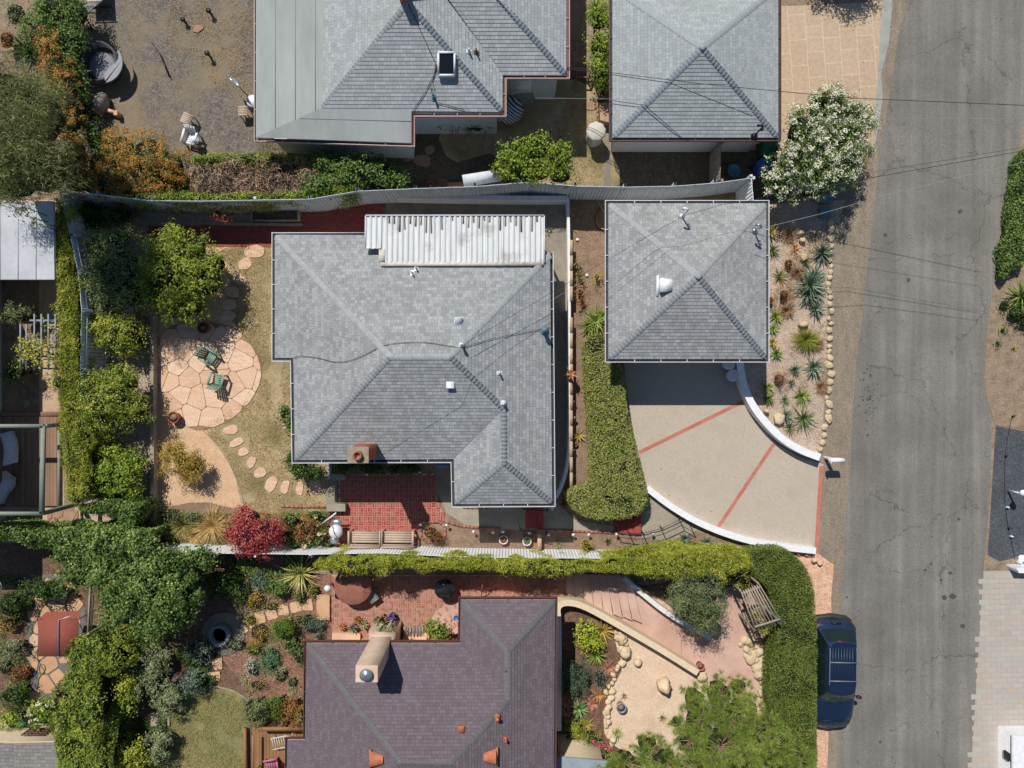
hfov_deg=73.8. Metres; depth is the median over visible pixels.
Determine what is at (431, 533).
shrub
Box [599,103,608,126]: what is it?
storage box
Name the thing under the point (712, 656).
pink path
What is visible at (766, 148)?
wheelie bin
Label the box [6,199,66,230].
weeping branch
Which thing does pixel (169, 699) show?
rosemary
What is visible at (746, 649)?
rock
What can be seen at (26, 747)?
house
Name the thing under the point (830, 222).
rock
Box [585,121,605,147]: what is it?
covered barbecue
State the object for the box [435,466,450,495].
entry slab
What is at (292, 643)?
garden shrub
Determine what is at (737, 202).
cable
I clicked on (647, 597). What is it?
plaster wall
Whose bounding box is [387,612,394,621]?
potted plant
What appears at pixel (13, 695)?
garden shrub
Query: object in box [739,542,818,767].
ivy hedge
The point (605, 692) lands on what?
rock
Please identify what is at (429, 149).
stepping stone
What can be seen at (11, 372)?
round shrub
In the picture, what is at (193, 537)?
grass clump
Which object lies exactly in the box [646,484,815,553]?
curved wall
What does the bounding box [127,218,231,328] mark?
fruit tree
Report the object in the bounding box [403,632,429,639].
planter wall
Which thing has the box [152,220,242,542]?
granite path
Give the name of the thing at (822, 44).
driveway
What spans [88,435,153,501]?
round shrub
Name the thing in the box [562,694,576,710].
aloe
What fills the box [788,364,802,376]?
agave
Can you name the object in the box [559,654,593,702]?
juniper
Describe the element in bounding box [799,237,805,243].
rock
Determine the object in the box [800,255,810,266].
aloe
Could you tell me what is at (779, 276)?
aloe
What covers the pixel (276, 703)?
garden shrub
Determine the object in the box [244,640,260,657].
garden shrub
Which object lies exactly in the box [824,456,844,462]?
mailbox
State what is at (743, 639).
rock
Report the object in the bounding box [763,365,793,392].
dry shrub
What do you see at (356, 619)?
potted plant
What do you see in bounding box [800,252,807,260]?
rock
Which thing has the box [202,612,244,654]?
fire pit
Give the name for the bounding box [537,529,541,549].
concrete block
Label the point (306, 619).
garden shrub
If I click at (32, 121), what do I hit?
feathery tree
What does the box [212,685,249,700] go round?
garden edging
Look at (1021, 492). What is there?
bollard lamp
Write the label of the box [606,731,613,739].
rock
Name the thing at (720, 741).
pine tree
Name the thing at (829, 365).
rock
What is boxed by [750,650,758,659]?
rock
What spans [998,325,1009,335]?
weed
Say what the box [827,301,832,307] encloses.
rock
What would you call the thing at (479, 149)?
stepping stone
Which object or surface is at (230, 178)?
clipped hedge
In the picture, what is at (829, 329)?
rock
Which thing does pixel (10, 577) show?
ground cover
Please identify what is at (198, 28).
stepping stone
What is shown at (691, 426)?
brick strip
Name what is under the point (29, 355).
trellis climber
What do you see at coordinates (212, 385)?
garden chair
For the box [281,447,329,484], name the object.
dark bush
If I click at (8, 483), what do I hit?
sun lounger
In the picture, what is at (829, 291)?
rock
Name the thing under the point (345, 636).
planter wall
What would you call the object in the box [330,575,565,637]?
neighbour brick patio
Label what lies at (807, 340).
grass tree
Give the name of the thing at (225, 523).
ground cover
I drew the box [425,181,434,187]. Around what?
flower pot
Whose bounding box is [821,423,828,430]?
rock
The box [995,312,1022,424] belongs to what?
leaf litter
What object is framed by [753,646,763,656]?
rock
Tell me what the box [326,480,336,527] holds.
stone path
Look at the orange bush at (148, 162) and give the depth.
28.34 m
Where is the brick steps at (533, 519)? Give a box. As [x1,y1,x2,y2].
[525,507,542,528]
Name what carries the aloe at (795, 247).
on the gravel bed at (756, 373)
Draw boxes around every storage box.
[447,182,463,186]
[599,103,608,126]
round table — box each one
[246,95,253,107]
[334,570,371,604]
[434,579,453,598]
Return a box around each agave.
[570,698,587,718]
[679,529,693,544]
[700,534,714,543]
[780,405,794,425]
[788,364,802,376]
[790,264,830,306]
[800,353,825,381]
[807,299,828,318]
[809,239,836,266]
[1002,279,1023,308]
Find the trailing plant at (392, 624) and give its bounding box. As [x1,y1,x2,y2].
[374,613,397,632]
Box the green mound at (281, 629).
[266,613,297,646]
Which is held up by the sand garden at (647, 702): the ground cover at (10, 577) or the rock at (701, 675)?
the rock at (701, 675)
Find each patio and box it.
[0,200,63,521]
[158,322,261,429]
[327,473,445,545]
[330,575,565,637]
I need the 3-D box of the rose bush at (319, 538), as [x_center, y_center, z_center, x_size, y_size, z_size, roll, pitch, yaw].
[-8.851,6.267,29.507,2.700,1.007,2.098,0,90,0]
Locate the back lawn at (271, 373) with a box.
[208,247,354,514]
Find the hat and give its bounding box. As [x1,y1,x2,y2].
[190,136,198,144]
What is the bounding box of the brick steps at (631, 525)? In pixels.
[614,514,640,533]
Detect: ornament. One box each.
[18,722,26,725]
[105,108,121,117]
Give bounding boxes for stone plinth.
[326,473,346,479]
[326,502,346,510]
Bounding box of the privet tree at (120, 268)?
[73,220,151,320]
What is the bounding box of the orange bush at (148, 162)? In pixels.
[88,123,193,206]
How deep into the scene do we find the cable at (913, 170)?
24.46 m
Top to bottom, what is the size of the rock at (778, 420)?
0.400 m
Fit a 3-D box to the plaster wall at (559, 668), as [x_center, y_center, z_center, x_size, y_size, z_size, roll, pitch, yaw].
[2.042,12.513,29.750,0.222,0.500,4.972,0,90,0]
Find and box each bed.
[2,281,38,411]
[159,502,325,544]
[219,575,331,724]
[250,210,300,221]
[440,527,744,555]
[556,572,768,767]
[744,200,844,453]
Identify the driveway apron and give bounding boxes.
[873,0,891,144]
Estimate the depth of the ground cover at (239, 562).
29.83 m
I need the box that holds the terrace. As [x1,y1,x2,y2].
[705,587,766,690]
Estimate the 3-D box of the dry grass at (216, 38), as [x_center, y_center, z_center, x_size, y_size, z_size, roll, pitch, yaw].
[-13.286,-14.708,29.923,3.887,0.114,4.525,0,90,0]
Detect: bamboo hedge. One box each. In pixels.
[42,197,118,512]
[313,538,755,588]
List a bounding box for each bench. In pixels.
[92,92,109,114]
[347,529,382,548]
[380,529,414,548]
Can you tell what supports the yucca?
on the garden at (21, 560)
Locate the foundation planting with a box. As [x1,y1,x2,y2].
[326,463,424,479]
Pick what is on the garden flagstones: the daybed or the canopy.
the canopy
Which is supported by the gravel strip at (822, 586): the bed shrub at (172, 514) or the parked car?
the parked car
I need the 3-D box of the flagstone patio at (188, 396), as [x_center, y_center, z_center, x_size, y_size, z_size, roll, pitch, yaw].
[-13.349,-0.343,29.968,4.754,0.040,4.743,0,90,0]
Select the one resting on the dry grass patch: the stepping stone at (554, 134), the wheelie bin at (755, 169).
the stepping stone at (554, 134)
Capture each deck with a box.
[0,412,62,505]
[243,719,302,767]
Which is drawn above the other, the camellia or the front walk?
the camellia
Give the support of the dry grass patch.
on the side yard at (636, 169)
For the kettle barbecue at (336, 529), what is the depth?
29.17 m
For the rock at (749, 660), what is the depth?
29.78 m
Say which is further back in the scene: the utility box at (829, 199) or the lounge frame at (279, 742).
the utility box at (829, 199)
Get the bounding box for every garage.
[605,200,768,361]
[609,0,780,151]
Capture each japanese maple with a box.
[204,205,232,228]
[220,502,291,562]
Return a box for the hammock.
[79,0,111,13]
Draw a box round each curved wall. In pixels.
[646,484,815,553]
[733,362,820,460]
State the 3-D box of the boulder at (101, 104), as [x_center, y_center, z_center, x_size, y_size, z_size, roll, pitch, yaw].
[-17.868,-12.196,29.647,0.573,0.765,0.963,0,90,0]
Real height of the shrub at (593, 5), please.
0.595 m
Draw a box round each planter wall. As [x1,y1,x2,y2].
[332,632,360,639]
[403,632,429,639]
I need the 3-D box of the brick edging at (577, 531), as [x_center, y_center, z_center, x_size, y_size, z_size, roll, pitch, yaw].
[2.806,6.464,29.965,3.324,0.070,0.109,2,90,0]
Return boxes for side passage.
[570,0,585,69]
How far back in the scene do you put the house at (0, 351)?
29.94 m
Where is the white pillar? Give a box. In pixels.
[1006,564,1023,572]
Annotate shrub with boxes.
[0,0,31,31]
[0,24,15,51]
[0,299,36,328]
[0,354,31,386]
[0,585,26,623]
[0,615,21,637]
[0,634,31,660]
[0,679,31,712]
[0,705,29,731]
[5,662,35,681]
[9,575,67,607]
[12,0,94,124]
[24,695,58,730]
[62,361,155,442]
[77,91,111,177]
[78,494,160,529]
[83,308,152,364]
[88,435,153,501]
[107,669,139,704]
[115,684,143,717]
[115,734,155,767]
[154,434,206,487]
[156,503,205,529]
[170,668,209,698]
[180,634,214,668]
[195,564,243,595]
[221,637,248,654]
[227,580,252,606]
[238,693,270,730]
[242,614,256,627]
[243,655,260,679]
[244,588,265,613]
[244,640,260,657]
[244,675,269,694]
[246,619,269,648]
[248,572,271,591]
[257,599,280,611]
[259,688,286,723]
[266,577,294,602]
[270,664,288,686]
[277,695,302,727]
[279,631,300,659]
[284,672,298,689]
[289,512,323,544]
[292,611,316,630]
[293,589,307,605]
[293,640,303,671]
[294,705,302,731]
[295,145,415,200]
[307,583,321,599]
[312,633,326,639]
[420,523,445,544]
[437,124,494,137]
[577,539,594,552]
[582,0,605,17]
[582,0,608,95]
[592,669,608,691]
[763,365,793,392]
[769,288,776,303]
[775,278,797,308]
[782,251,798,279]
[997,297,1023,329]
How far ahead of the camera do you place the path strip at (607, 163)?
29.99 m
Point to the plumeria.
(438, 631)
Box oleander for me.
[759,80,883,208]
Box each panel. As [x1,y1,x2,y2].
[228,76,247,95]
[462,170,500,186]
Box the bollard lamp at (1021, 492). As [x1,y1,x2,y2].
[1007,489,1023,495]
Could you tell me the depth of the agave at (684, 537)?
29.84 m
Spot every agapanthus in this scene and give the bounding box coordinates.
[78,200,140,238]
[578,303,604,335]
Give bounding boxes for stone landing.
[316,594,329,619]
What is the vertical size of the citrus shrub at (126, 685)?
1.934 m
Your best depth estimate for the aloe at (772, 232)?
29.77 m
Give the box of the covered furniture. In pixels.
[513,92,534,104]
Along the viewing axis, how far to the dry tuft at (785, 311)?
29.85 m
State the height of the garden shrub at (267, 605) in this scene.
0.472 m
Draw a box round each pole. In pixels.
[151,42,169,76]
[318,512,336,526]
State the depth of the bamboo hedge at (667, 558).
27.82 m
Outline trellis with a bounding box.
[19,314,62,369]
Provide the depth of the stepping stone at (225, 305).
29.95 m
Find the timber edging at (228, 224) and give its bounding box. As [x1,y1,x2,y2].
[146,222,302,225]
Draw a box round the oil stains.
[845,37,978,743]
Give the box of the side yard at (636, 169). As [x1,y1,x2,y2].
[280,64,778,205]
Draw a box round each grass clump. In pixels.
[156,507,177,529]
[160,523,186,543]
[165,507,202,543]
[185,525,205,544]
[189,502,231,545]
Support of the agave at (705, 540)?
on the front bed at (461, 537)
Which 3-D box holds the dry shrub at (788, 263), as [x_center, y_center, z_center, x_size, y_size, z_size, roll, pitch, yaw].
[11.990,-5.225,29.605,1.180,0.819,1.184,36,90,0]
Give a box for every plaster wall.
[557,617,561,730]
[558,595,699,674]
[622,575,710,639]
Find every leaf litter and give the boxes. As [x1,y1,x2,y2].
[570,204,604,348]
[819,470,844,587]
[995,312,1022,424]
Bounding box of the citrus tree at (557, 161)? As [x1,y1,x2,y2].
[488,129,581,189]
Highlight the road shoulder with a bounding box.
[818,0,906,767]
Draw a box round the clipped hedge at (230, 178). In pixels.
[188,147,370,212]
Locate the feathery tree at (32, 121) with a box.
[0,47,98,221]
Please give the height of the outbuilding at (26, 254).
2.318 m
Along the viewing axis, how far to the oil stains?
29.98 m
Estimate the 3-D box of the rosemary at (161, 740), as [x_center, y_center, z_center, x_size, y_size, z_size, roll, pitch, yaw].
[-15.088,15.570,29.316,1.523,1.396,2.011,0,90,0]
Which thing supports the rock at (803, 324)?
on the gravel bed at (756, 373)
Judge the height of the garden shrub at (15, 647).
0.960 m
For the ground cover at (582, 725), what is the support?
on the bed at (571, 616)
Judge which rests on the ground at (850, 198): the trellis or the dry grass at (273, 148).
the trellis
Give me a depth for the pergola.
27.47 m
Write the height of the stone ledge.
0.038 m
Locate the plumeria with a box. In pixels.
[421,615,453,639]
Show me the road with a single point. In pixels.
(922, 349)
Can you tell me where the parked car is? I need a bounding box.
[813,613,861,728]
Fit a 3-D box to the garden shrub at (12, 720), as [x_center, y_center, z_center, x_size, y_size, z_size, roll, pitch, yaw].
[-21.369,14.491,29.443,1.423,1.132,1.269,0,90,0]
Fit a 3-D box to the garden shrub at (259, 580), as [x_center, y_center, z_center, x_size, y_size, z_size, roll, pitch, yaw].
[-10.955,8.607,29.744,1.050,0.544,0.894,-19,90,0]
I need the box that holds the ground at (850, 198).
[0,0,1023,665]
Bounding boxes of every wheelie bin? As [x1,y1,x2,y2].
[749,154,774,177]
[756,142,778,157]
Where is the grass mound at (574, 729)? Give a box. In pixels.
[563,707,600,740]
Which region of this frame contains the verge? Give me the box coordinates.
[984,150,1023,428]
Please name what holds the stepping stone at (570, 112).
on the dry grass patch
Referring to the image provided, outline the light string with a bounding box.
[1004,417,1014,557]
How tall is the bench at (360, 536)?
0.875 m
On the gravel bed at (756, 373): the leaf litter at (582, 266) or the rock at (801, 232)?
the rock at (801, 232)
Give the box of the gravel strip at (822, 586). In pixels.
[793,553,833,767]
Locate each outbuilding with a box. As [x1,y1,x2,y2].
[0,201,60,280]
[557,733,605,767]
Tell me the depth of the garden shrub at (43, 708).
29.11 m
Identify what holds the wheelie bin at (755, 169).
on the side yard at (636, 169)
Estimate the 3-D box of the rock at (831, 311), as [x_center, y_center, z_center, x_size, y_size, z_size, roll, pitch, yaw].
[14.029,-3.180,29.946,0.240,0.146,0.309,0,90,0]
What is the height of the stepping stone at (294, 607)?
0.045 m
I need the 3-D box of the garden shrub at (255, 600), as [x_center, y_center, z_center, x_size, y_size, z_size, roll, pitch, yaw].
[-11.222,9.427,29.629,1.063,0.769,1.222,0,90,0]
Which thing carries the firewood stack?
on the neighbour brick patio at (411, 600)
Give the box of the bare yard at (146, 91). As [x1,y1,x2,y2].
[65,0,279,195]
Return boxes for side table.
[180,112,197,127]
[238,106,251,119]
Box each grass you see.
[165,0,252,95]
[261,143,284,155]
[539,104,603,184]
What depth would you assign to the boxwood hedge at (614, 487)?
28.79 m
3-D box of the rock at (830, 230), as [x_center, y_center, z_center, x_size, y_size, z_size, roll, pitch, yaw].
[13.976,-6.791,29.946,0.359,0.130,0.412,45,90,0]
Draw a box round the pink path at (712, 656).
[574,585,766,767]
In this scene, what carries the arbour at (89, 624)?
on the garden at (21, 560)
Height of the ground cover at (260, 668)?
0.253 m
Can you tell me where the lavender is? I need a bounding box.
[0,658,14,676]
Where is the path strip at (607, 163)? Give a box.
[603,30,610,186]
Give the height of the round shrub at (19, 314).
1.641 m
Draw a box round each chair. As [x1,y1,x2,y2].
[194,346,220,366]
[206,372,227,390]
[263,756,280,767]
[367,587,379,603]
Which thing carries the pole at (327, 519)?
on the ground cover at (225, 523)
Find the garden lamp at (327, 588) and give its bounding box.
[324,582,332,591]
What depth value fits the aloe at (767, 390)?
29.82 m
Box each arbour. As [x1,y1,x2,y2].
[87,580,108,634]
[726,573,781,630]
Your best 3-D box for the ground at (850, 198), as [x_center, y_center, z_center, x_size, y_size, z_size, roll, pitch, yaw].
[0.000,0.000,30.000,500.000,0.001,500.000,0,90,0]
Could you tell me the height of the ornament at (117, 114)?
0.350 m
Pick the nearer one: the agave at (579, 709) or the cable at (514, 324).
the cable at (514, 324)
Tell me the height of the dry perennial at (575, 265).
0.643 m
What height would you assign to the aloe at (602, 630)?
0.726 m
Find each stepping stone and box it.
[193,25,203,32]
[207,671,220,680]
[212,658,222,669]
[218,311,235,321]
[221,299,235,310]
[222,425,237,433]
[224,287,238,296]
[229,437,243,446]
[232,273,246,284]
[238,447,248,455]
[239,257,251,269]
[244,244,264,256]
[247,457,255,467]
[254,467,266,477]
[255,611,265,623]
[265,476,277,492]
[265,608,277,619]
[278,604,288,614]
[280,480,289,493]
[290,602,301,613]
[296,481,303,494]
[301,598,312,610]
[309,480,320,494]
[413,155,430,166]
[425,145,434,154]
[448,134,457,138]
[474,144,483,154]
[487,142,496,153]
[546,131,557,139]
[557,119,567,130]
[562,108,573,117]
[569,95,578,104]
[570,83,581,90]
[582,101,596,109]
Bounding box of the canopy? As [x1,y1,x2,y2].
[38,604,104,656]
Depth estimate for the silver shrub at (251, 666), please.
29.61 m
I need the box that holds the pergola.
[0,422,82,515]
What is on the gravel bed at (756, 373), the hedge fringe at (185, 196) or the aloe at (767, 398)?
the aloe at (767, 398)
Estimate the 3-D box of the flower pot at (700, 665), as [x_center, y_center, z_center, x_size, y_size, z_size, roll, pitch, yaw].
[8.211,12.294,29.825,0.348,0.350,0.348,0,90,0]
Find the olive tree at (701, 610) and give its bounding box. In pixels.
[661,563,732,641]
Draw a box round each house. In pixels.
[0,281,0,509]
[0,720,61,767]
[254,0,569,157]
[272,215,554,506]
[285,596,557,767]
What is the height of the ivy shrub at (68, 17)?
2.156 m
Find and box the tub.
[727,164,739,176]
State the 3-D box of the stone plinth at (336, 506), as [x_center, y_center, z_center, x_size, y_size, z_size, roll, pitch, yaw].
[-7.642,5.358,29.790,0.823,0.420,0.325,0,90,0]
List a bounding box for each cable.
[294,327,549,361]
[366,219,680,441]
[463,217,680,344]
[561,98,1014,119]
[568,67,1023,105]
[568,69,751,115]
[684,186,798,215]
[756,162,1023,229]
[797,150,1023,191]
[802,147,1023,185]
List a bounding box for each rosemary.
[127,639,174,702]
[140,724,176,767]
[147,679,188,721]
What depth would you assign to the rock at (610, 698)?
29.87 m
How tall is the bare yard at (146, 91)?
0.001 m
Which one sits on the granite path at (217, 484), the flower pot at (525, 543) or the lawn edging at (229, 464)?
the lawn edging at (229, 464)
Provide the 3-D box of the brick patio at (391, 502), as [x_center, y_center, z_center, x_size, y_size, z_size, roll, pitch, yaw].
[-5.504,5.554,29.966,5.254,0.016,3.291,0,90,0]
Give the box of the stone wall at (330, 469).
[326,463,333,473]
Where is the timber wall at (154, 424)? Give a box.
[150,311,158,538]
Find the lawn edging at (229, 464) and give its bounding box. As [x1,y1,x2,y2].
[203,430,243,503]
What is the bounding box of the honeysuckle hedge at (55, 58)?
[31,23,133,205]
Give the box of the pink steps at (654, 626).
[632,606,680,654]
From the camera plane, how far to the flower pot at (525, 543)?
29.75 m
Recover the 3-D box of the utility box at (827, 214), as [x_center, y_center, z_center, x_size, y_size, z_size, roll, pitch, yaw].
[13.710,-7.488,29.905,0.500,0.190,0.400,-4,90,0]
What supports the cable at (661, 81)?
attached to the house at (389, 78)
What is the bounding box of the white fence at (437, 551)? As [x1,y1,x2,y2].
[163,542,619,560]
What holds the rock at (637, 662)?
on the sand garden at (647, 702)
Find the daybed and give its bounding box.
[80,41,122,84]
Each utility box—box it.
[818,208,831,217]
[819,193,832,204]
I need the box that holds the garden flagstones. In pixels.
[21,574,85,721]
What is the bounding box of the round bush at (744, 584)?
[730,576,753,592]
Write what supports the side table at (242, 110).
on the bare yard at (146, 91)
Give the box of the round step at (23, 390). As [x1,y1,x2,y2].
[19,386,28,395]
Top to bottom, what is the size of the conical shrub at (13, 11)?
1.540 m
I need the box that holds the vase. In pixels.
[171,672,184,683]
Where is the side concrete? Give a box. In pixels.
[386,203,566,491]
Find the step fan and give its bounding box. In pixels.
[428,602,457,633]
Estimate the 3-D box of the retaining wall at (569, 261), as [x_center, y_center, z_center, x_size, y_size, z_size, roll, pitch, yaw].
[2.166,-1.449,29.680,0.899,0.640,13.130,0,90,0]
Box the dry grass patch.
[528,103,622,186]
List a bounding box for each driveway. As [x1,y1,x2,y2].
[624,362,822,546]
[750,1,880,149]
[967,571,1023,767]
[988,426,1023,560]
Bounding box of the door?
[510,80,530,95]
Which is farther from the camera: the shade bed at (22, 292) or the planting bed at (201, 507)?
the shade bed at (22, 292)
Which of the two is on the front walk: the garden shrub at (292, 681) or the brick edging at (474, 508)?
the brick edging at (474, 508)
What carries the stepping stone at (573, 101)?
on the shaded lawn at (543, 114)
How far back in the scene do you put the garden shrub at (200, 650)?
29.32 m
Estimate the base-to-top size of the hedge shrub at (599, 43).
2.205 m
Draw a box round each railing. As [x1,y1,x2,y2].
[519,525,546,534]
[521,507,547,510]
[615,517,694,535]
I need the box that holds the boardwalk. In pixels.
[151,712,169,725]
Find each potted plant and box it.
[337,622,345,631]
[348,621,358,633]
[353,615,359,623]
[359,619,367,631]
[377,613,388,623]
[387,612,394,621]
[563,365,576,381]
[573,428,585,442]
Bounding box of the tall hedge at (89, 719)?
[48,623,157,767]
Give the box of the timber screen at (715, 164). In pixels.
[709,142,723,182]
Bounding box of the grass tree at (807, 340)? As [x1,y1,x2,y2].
[790,325,822,354]
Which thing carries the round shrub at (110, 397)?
on the garden at (140, 435)
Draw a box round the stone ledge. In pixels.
[47,510,78,522]
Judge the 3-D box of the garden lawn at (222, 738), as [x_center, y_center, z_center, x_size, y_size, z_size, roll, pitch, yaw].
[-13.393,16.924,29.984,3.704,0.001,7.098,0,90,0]
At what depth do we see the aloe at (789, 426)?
29.81 m
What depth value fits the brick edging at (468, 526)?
29.93 m
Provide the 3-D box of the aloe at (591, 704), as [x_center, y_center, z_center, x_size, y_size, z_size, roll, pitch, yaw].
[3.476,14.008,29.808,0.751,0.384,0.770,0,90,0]
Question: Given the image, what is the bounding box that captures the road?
[839,0,1023,767]
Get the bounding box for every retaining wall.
[396,195,567,204]
[555,198,572,500]
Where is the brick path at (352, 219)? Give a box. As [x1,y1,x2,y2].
[147,203,385,247]
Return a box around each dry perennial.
[573,257,587,282]
[573,284,588,308]
[591,268,604,287]
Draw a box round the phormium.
[1,23,42,68]
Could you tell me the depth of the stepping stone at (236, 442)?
29.95 m
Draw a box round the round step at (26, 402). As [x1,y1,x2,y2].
[22,398,31,407]
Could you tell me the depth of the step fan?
29.93 m
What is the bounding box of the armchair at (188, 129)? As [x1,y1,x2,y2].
[180,124,201,148]
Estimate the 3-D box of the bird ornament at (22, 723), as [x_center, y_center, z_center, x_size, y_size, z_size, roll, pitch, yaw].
[-20.807,14.454,29.030,0.396,0.240,0.180,0,90,0]
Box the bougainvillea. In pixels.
[566,736,614,762]
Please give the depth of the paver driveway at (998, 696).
29.97 m
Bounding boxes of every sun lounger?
[0,431,21,465]
[0,471,19,503]
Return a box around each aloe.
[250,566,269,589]
[556,490,569,508]
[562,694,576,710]
[562,708,572,718]
[582,717,593,731]
[586,645,606,664]
[587,696,598,710]
[590,686,606,703]
[593,618,618,646]
[603,660,613,674]
[612,727,623,738]
[760,379,774,396]
[762,393,775,406]
[769,213,775,222]
[769,222,781,239]
[769,242,779,257]
[769,308,783,324]
[769,321,780,335]
[769,338,778,348]
[769,347,783,360]
[771,267,789,282]
[779,394,791,405]
[781,419,797,434]
[790,243,800,252]
[791,405,822,432]
[792,387,811,406]
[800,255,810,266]
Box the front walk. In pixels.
[440,494,696,540]
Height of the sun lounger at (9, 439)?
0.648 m
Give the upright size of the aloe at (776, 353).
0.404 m
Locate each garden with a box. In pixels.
[0,543,319,767]
[75,206,301,521]
[604,628,748,765]
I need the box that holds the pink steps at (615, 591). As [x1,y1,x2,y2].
[566,573,641,622]
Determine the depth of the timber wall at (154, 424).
29.64 m
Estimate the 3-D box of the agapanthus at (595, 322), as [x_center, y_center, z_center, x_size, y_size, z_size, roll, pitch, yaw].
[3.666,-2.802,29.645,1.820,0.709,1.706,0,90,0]
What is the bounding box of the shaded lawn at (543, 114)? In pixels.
[439,80,597,162]
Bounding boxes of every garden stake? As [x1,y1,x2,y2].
[180,17,186,23]
[204,50,211,57]
[206,8,212,15]
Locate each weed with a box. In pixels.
[993,336,1001,349]
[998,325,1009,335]
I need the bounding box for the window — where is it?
[21,727,51,735]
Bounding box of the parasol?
[498,95,523,124]
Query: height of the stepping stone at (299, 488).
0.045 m
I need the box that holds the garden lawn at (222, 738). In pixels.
[166,688,248,767]
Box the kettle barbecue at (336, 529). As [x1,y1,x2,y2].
[329,519,345,543]
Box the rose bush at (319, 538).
[278,504,338,549]
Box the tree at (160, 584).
[49,515,224,653]
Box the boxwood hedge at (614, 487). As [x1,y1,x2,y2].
[563,332,648,521]
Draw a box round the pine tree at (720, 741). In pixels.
[593,669,814,767]
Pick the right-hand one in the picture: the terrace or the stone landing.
the terrace
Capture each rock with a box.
[603,689,608,695]
[604,706,609,714]
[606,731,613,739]
[607,695,614,701]
[608,686,615,694]
[610,738,616,743]
[617,660,625,667]
[618,633,625,644]
[619,646,631,658]
[633,658,641,666]
[656,676,671,693]
[696,672,707,681]
[740,636,748,643]
[743,645,750,653]
[745,638,753,645]
[745,656,754,664]
[747,631,752,637]
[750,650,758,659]
[752,665,759,671]
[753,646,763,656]
[754,671,762,680]
[759,655,763,664]
[773,412,785,424]
[796,230,804,235]
[798,320,808,327]
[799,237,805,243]
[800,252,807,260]
[819,439,825,445]
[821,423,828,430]
[823,360,833,368]
[825,287,831,294]
[825,399,832,408]
[825,414,832,423]
[826,327,832,333]
[826,335,833,341]
[826,378,833,384]
[826,386,831,393]
[827,220,833,225]
[827,225,834,234]
[827,234,834,241]
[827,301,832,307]
[827,354,833,360]
[827,370,835,377]
[829,308,834,314]
[1018,555,1023,561]
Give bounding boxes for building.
[998,726,1023,767]
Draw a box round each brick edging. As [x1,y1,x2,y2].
[280,505,325,507]
[420,521,445,543]
[442,519,499,529]
[463,507,486,508]
[541,529,613,533]
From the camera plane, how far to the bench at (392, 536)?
29.52 m
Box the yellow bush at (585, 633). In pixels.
[571,618,605,655]
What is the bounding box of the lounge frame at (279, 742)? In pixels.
[270,731,293,749]
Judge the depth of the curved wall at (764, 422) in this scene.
29.45 m
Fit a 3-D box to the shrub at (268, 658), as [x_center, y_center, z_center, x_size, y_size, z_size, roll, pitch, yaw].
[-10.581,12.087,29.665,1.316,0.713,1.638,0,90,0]
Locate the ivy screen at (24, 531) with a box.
[0,516,172,550]
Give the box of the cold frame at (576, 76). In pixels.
[575,62,590,82]
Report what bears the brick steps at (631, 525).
on the front walk
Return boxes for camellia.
[269,401,290,441]
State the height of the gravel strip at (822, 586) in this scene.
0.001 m
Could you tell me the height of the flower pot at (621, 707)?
0.400 m
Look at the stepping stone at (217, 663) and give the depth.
29.95 m
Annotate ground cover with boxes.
[0,575,32,719]
[123,645,223,767]
[158,511,329,545]
[207,554,309,600]
[234,561,303,703]
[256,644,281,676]
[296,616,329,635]
[563,719,590,735]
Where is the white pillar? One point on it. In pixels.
(1018, 568)
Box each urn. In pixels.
[722,362,734,369]
[726,370,738,380]
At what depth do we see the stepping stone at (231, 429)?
29.95 m
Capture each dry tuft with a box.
[778,301,795,321]
[779,225,798,243]
[787,263,808,279]
[810,339,825,352]
[813,380,829,395]
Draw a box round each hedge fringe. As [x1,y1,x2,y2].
[117,183,362,215]
[191,149,346,168]
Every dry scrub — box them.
[783,234,824,304]
[788,323,828,399]
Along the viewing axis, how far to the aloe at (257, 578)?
29.70 m
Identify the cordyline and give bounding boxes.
[450,634,457,639]
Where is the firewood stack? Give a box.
[402,626,423,636]
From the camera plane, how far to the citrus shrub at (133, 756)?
28.77 m
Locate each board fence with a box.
[57,174,752,212]
[59,191,112,500]
[735,176,754,199]
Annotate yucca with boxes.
[275,554,324,594]
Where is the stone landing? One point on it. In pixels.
(322, 605)
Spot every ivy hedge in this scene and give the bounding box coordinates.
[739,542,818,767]
[992,148,1023,280]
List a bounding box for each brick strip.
[639,400,743,453]
[717,443,774,526]
[815,466,822,552]
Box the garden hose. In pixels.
[37,649,45,680]
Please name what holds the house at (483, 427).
on the ground at (850, 198)
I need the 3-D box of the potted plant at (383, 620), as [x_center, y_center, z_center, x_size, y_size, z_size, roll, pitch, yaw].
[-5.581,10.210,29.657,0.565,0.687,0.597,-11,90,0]
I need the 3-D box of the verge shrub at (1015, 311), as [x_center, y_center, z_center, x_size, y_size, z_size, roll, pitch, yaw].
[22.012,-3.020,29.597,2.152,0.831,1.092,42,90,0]
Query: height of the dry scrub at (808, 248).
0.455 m
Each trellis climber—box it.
[10,317,62,373]
[742,601,775,637]
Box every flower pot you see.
[167,411,180,422]
[196,322,209,333]
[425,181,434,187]
[499,535,507,544]
[522,537,530,545]
[616,701,625,713]
[696,661,704,670]

